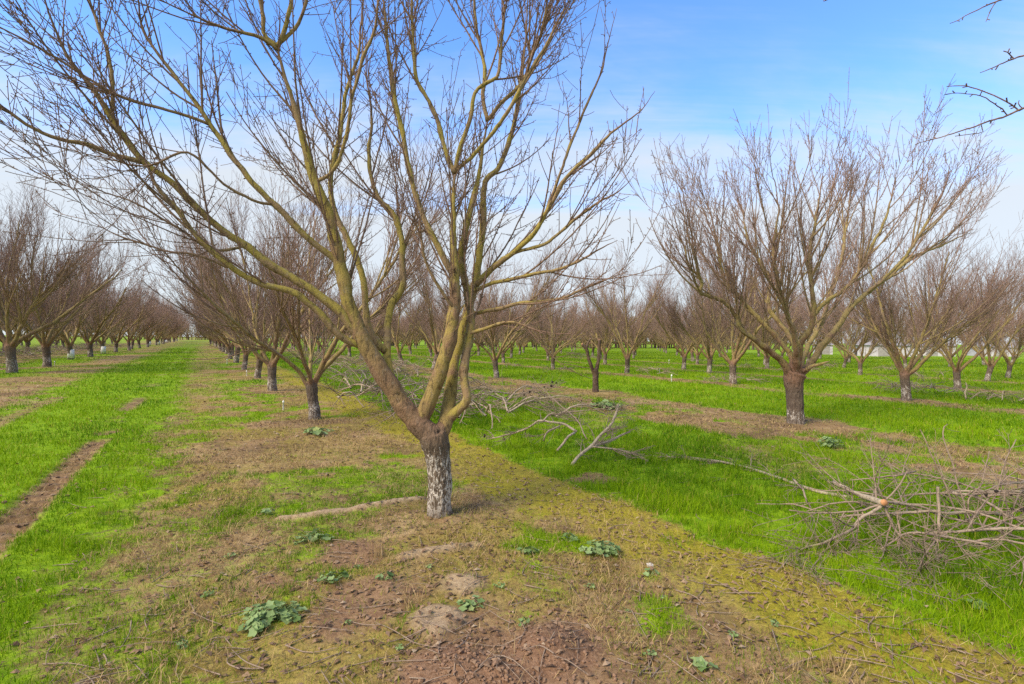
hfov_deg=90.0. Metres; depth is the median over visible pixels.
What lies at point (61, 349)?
brush pile
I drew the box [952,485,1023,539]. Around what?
fallen branch
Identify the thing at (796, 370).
almond tree
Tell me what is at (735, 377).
brush pile
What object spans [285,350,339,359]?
brush pile
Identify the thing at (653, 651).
weed seedling
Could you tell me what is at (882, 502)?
fallen branch
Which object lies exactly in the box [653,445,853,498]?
fallen branch
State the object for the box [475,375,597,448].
fallen branch
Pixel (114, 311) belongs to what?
almond tree
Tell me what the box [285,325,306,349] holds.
almond tree
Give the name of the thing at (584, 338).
almond tree
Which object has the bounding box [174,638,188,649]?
weed seedling
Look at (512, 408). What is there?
brush pile
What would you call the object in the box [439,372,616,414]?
brush pile
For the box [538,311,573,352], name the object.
almond tree
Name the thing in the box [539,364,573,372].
brush pile
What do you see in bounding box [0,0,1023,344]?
sky
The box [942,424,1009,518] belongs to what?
fallen branch
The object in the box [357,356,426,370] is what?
brush pile
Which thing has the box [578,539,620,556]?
mallow weed
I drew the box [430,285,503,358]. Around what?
almond tree
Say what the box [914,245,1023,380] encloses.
almond tree
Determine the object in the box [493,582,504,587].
weed seedling
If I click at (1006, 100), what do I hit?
almond tree
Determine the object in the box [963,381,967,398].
fallen branch
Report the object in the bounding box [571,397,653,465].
fallen branch
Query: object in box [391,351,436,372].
brush pile
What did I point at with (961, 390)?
brush pile
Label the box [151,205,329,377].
almond tree
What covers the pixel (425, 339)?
almond tree
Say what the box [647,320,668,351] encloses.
almond tree
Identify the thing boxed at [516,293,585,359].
almond tree
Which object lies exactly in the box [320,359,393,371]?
brush pile
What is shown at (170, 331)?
almond tree
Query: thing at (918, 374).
brush pile
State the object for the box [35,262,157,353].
almond tree
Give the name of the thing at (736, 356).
almond tree
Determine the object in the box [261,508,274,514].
mallow weed
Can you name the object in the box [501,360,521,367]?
brush pile
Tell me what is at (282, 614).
mallow weed
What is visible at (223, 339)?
almond tree
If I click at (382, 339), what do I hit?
almond tree
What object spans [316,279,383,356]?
almond tree
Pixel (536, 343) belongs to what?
almond tree
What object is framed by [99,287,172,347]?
almond tree
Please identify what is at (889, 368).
brush pile
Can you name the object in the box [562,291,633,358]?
almond tree
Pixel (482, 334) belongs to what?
almond tree
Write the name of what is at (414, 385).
brush pile
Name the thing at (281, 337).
almond tree
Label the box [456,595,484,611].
mallow weed
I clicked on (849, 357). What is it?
almond tree
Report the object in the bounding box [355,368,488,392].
brush pile
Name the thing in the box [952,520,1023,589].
fallen branch
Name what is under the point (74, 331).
almond tree
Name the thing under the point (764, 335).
almond tree
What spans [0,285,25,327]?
almond tree
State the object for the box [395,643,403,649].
weed seedling
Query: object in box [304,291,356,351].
almond tree
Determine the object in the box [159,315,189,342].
almond tree
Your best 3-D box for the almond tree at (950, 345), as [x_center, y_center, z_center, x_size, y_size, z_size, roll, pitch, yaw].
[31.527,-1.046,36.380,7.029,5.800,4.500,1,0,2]
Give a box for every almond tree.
[0,0,685,518]
[0,155,158,372]
[0,177,138,366]
[0,279,42,351]
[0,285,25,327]
[2,233,116,359]
[2,277,65,350]
[18,312,64,339]
[22,248,152,356]
[31,311,89,348]
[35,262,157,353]
[36,117,492,419]
[47,303,89,347]
[57,315,95,346]
[82,313,101,338]
[86,277,162,351]
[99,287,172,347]
[101,279,163,350]
[104,286,178,348]
[112,285,175,346]
[123,296,179,341]
[139,297,173,345]
[141,307,179,344]
[146,302,187,342]
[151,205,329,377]
[152,299,180,344]
[158,301,190,343]
[159,257,256,358]
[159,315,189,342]
[161,159,378,390]
[165,226,302,369]
[171,225,306,362]
[172,281,252,353]
[174,294,249,351]
[175,305,217,343]
[178,288,230,350]
[183,316,210,344]
[188,274,261,355]
[270,329,286,347]
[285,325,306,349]
[289,301,327,350]
[289,306,335,354]
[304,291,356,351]
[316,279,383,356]
[323,265,412,360]
[356,265,442,360]
[372,227,510,369]
[373,309,409,343]
[374,293,436,353]
[380,316,407,344]
[394,304,423,350]
[404,301,443,355]
[407,313,438,351]
[407,330,426,348]
[410,223,586,377]
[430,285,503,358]
[449,295,503,354]
[474,288,545,362]
[478,309,514,350]
[481,289,543,357]
[488,315,519,350]
[505,298,544,354]
[510,262,614,368]
[511,307,547,352]
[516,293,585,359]
[518,284,581,353]
[524,319,548,350]
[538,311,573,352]
[550,313,577,351]
[556,316,578,350]
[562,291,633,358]
[563,240,683,373]
[572,281,655,364]
[573,300,618,355]
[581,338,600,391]
[600,67,1012,424]
[612,300,665,358]
[615,293,655,355]
[625,307,657,353]
[630,264,735,369]
[644,308,684,352]
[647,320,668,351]
[651,263,767,373]
[653,290,695,357]
[653,291,717,360]
[653,308,690,354]
[654,283,727,363]
[664,213,836,383]
[691,302,738,356]
[720,313,774,352]
[733,283,809,368]
[738,272,822,364]
[746,316,776,356]
[761,313,809,356]
[770,280,851,361]
[793,260,925,374]
[795,291,879,367]
[796,295,860,358]
[801,186,1023,400]
[820,303,896,362]
[823,0,1023,144]
[828,298,899,357]
[853,288,948,367]
[871,299,937,352]
[873,233,1023,388]
[886,289,959,360]
[911,288,1000,366]
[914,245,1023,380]
[929,266,1023,377]
[940,298,1023,364]
[979,289,1023,345]
[998,301,1023,362]
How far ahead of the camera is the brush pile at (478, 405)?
9.49 m
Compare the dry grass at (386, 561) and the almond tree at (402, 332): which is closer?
the dry grass at (386, 561)
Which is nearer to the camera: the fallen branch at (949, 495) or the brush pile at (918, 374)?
the fallen branch at (949, 495)
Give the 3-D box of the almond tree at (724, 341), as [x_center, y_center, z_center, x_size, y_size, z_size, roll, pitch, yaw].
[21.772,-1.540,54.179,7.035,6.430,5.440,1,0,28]
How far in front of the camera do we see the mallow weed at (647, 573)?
3.58 m
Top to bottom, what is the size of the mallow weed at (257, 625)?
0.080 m
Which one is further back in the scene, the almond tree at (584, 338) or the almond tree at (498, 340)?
the almond tree at (498, 340)
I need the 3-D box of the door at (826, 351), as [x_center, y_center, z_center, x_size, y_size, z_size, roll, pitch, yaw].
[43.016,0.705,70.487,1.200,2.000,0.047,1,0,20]
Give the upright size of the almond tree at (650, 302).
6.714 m
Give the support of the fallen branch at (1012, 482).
on the fallen branch at (882, 502)
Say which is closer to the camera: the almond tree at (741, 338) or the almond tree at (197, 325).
the almond tree at (741, 338)
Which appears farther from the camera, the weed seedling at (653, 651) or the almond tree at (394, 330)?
the almond tree at (394, 330)
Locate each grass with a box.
[0,348,1023,683]
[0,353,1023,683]
[0,359,1023,683]
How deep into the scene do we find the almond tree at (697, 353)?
36.69 m
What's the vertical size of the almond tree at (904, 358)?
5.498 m
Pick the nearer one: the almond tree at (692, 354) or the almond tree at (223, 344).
the almond tree at (692, 354)
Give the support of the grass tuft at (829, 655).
on the ground at (458, 585)
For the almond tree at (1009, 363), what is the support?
on the ground at (458, 585)
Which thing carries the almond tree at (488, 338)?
on the ground at (458, 585)
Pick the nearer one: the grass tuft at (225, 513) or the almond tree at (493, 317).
the grass tuft at (225, 513)
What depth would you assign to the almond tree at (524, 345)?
62.60 m
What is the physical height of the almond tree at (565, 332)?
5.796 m
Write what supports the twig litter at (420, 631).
on the ground at (458, 585)
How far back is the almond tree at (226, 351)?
47.58 m
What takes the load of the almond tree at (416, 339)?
on the ground at (458, 585)
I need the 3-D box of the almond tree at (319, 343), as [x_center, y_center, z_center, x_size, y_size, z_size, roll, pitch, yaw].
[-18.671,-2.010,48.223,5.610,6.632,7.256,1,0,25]
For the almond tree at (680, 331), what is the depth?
50.89 m
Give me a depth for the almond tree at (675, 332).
29.52 m
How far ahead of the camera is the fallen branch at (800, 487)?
5.12 m
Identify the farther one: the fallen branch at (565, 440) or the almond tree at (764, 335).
the almond tree at (764, 335)
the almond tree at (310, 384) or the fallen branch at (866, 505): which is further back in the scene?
the almond tree at (310, 384)
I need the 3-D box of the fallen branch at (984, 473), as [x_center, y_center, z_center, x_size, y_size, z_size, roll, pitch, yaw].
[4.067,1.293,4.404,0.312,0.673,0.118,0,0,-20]
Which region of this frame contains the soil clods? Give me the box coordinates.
[1,439,957,683]
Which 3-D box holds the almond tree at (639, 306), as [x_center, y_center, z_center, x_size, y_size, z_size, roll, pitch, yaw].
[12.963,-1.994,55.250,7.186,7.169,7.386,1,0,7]
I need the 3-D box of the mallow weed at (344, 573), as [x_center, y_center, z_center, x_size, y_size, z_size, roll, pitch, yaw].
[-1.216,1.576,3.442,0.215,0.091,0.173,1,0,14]
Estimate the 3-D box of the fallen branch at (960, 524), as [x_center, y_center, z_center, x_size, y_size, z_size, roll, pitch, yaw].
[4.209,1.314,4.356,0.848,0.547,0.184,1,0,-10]
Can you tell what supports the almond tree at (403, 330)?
on the ground at (458, 585)
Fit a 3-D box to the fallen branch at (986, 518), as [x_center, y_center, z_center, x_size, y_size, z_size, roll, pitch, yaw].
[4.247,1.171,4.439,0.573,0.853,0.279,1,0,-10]
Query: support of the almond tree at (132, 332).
on the ground at (458, 585)
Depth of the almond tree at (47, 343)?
26.11 m
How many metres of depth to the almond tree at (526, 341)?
55.27 m
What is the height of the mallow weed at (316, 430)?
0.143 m
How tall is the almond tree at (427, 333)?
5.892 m
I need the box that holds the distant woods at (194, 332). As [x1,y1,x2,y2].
[21,324,283,340]
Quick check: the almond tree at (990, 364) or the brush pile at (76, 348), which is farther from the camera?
the brush pile at (76, 348)
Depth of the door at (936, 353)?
66.91 m
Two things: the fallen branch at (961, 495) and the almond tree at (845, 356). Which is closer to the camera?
the fallen branch at (961, 495)
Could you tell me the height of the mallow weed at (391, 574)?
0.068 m
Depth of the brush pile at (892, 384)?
16.56 m
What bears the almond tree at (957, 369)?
on the ground at (458, 585)
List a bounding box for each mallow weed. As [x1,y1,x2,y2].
[238,616,270,636]
[239,600,307,624]
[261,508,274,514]
[295,528,333,541]
[303,427,334,434]
[317,570,348,583]
[375,571,393,580]
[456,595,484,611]
[516,546,539,554]
[561,532,579,541]
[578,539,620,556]
[590,399,622,409]
[643,567,658,575]
[690,656,718,671]
[817,436,844,447]
[961,598,989,609]
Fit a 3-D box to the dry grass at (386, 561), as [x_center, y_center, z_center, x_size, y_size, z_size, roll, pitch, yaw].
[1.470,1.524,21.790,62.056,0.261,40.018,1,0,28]
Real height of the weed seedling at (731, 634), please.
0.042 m
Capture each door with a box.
[822,344,829,353]
[878,342,889,356]
[926,348,937,355]
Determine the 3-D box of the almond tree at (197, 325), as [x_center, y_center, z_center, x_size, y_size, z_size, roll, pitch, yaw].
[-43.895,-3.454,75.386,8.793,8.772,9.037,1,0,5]
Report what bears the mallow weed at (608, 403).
on the ground at (458, 585)
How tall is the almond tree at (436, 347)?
7.488 m
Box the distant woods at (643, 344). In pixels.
[378,309,815,349]
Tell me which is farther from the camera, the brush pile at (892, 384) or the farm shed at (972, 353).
the farm shed at (972, 353)
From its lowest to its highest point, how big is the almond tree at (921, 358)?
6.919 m
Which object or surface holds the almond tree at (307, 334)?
on the ground at (458, 585)
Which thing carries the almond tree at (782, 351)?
on the ground at (458, 585)
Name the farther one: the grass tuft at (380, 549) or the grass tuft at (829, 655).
the grass tuft at (380, 549)
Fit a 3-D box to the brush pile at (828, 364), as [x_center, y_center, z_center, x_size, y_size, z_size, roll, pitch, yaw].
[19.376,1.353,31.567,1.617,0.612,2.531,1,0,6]
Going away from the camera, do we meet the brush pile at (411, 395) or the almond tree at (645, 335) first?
the brush pile at (411, 395)
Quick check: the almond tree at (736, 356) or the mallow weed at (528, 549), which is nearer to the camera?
the mallow weed at (528, 549)
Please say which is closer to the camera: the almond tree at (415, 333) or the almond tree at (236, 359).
the almond tree at (236, 359)
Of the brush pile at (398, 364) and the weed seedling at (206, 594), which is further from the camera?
the brush pile at (398, 364)
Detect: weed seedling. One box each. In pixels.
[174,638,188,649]
[200,589,213,597]
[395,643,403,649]
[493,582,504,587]
[518,617,529,625]
[643,649,656,655]
[728,630,737,636]
[769,618,778,626]
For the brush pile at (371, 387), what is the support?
on the ground at (458, 585)
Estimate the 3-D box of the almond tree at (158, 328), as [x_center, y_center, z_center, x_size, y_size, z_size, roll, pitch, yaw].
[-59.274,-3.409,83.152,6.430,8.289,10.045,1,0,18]
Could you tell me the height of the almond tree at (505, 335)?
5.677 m
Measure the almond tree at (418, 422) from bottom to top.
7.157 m
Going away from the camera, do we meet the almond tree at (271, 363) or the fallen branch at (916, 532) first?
the fallen branch at (916, 532)
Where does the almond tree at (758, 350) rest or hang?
on the ground at (458, 585)
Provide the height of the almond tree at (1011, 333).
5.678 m
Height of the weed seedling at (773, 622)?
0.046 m
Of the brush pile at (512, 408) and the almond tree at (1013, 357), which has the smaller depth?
the brush pile at (512, 408)
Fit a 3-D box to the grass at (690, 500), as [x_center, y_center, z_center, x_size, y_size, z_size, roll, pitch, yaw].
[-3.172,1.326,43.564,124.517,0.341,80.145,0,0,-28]
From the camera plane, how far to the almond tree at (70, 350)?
33.97 m
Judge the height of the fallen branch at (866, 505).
0.482 m
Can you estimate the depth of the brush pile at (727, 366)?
30.43 m
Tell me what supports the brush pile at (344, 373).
on the ground at (458, 585)
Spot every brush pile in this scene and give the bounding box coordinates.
[0,344,58,358]
[0,345,58,356]
[18,341,56,356]
[18,342,74,349]
[18,344,93,350]
[39,344,78,353]
[74,341,126,348]
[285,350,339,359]
[292,362,369,387]
[297,359,415,380]
[298,354,365,368]
[316,363,421,413]
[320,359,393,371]
[321,352,364,361]
[350,369,501,401]
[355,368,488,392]
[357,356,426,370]
[357,356,459,380]
[362,366,643,430]
[367,379,485,416]
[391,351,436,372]
[436,379,536,428]
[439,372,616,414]
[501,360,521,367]
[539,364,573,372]
[564,352,602,359]
[635,363,677,375]
[695,371,745,381]
[697,359,754,368]
[709,372,771,382]
[753,364,824,373]
[821,362,840,367]
[860,372,932,393]
[862,375,951,392]
[874,363,903,370]
[882,380,986,397]
[893,366,952,381]
[959,382,1023,403]
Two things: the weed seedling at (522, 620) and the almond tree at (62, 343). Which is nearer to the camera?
the weed seedling at (522, 620)
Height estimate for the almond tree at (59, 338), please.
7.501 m
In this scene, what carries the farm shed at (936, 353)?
on the ground at (458, 585)
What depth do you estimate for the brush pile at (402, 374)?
18.32 m
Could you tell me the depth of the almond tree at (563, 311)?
48.37 m
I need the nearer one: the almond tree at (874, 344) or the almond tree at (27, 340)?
the almond tree at (874, 344)
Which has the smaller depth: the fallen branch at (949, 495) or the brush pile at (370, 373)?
the fallen branch at (949, 495)
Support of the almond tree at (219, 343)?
on the ground at (458, 585)
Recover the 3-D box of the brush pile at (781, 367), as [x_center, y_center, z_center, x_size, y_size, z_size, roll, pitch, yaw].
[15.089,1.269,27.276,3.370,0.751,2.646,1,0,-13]
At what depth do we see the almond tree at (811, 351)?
39.09 m
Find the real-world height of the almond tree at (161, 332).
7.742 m
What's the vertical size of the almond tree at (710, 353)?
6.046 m
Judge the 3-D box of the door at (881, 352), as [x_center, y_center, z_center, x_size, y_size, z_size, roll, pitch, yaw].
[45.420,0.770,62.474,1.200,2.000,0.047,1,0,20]
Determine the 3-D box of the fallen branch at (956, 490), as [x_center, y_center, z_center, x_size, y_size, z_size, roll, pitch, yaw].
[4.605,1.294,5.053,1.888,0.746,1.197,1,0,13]
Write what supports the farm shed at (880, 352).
on the ground at (458, 585)
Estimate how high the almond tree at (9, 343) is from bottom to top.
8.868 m
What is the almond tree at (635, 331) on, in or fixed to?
on the ground at (458, 585)
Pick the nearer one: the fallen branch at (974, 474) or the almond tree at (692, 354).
the fallen branch at (974, 474)
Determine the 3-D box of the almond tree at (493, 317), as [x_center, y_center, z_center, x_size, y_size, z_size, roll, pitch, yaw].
[-0.269,-1.780,20.970,5.674,6.821,7.270,1,0,34]
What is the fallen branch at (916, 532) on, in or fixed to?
on the ground at (458, 585)
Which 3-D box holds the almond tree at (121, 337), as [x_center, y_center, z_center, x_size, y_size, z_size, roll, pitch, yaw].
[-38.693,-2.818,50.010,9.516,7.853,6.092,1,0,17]
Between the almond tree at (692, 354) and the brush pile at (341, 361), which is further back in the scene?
the almond tree at (692, 354)
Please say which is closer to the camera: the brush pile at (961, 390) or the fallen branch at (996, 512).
the fallen branch at (996, 512)
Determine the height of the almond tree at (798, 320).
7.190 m
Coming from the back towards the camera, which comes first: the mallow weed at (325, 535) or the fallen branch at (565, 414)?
the fallen branch at (565, 414)
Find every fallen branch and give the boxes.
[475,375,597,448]
[543,425,559,440]
[557,432,575,450]
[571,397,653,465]
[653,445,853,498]
[724,430,1023,609]
[756,474,881,522]
[806,471,925,537]
[811,444,1018,548]
[837,484,1023,537]
[850,440,956,521]
[851,497,1019,599]
[857,428,1023,519]
[920,429,959,518]
[922,452,1023,507]
[936,487,940,534]
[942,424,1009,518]
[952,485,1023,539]
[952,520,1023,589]
[953,452,1023,530]
[956,467,1023,526]
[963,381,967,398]
[967,451,997,532]
[974,428,1023,523]
[982,460,1011,533]
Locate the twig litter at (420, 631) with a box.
[29,444,1010,683]
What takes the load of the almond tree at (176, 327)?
on the ground at (458, 585)
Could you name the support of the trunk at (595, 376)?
on the ground at (458, 585)
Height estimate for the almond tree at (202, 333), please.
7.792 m
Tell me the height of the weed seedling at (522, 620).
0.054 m
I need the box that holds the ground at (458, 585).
[0,335,1023,683]
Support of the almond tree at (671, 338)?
on the ground at (458, 585)
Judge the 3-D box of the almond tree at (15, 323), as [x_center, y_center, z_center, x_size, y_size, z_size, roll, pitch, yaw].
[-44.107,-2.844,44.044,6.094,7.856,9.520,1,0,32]
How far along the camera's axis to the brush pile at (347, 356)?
30.79 m
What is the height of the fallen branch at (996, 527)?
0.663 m
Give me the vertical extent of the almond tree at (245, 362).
7.071 m
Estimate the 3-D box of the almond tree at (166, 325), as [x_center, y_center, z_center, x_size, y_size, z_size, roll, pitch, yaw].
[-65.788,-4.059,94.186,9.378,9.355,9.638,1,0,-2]
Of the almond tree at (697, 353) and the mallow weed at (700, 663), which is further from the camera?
the almond tree at (697, 353)
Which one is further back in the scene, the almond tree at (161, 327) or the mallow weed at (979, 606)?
the almond tree at (161, 327)
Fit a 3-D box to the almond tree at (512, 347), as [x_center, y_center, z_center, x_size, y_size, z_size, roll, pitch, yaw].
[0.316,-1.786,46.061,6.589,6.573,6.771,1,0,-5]
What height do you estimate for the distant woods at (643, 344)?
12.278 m
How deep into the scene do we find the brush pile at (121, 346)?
59.36 m
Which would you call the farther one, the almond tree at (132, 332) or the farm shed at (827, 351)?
the farm shed at (827, 351)
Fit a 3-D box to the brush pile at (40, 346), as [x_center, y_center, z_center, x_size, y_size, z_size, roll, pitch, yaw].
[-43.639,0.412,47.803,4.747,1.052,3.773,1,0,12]
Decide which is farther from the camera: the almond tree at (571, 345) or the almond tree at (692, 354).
the almond tree at (571, 345)
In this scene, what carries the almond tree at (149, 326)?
on the ground at (458, 585)
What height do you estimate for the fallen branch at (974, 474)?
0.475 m
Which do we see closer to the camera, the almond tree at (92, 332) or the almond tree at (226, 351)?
the almond tree at (226, 351)
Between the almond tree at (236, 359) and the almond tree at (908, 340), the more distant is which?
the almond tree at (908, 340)
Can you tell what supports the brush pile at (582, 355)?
on the ground at (458, 585)
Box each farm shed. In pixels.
[812,342,833,354]
[847,338,910,356]
[911,339,957,355]
[967,341,1016,356]
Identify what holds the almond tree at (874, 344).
on the ground at (458, 585)
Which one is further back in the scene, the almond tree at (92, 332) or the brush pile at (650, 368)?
the almond tree at (92, 332)
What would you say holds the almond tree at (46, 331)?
on the ground at (458, 585)
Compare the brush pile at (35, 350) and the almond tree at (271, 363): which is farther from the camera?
the brush pile at (35, 350)
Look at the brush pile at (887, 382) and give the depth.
17.45 m
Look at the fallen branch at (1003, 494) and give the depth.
4.43 m
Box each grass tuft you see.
[205,498,255,521]
[369,522,400,561]
[383,580,438,610]
[811,640,860,683]
[880,615,937,649]
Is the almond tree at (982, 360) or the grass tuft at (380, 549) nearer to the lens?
the grass tuft at (380, 549)
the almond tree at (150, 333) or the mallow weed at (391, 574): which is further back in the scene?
the almond tree at (150, 333)
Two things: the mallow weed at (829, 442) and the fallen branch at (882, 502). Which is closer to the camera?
the fallen branch at (882, 502)
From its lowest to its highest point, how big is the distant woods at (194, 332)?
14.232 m
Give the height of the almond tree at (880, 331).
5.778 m
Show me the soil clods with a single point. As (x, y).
(467, 651)
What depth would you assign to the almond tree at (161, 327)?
78.40 m
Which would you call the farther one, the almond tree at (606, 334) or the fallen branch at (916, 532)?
the almond tree at (606, 334)
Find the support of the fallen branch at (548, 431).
on the ground at (458, 585)
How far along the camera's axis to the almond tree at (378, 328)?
37.33 m
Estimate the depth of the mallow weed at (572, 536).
4.20 m
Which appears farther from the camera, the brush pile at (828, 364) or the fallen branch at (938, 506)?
the brush pile at (828, 364)
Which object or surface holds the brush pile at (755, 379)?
on the ground at (458, 585)
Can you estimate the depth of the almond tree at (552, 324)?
28.37 m
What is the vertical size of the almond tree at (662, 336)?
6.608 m
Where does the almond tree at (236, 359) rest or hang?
on the ground at (458, 585)
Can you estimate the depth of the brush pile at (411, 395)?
11.04 m
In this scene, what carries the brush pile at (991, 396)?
on the ground at (458, 585)
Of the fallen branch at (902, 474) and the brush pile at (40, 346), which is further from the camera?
the brush pile at (40, 346)
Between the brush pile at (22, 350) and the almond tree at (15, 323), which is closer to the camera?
the brush pile at (22, 350)
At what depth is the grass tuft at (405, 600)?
3.13 m
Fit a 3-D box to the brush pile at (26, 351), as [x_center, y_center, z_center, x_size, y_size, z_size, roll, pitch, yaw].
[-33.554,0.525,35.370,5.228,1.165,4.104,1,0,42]
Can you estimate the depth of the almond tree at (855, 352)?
53.83 m
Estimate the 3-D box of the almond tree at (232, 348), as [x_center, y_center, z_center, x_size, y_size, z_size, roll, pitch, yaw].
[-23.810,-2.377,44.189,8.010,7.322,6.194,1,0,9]
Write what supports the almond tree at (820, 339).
on the ground at (458, 585)
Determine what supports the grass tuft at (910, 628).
on the ground at (458, 585)

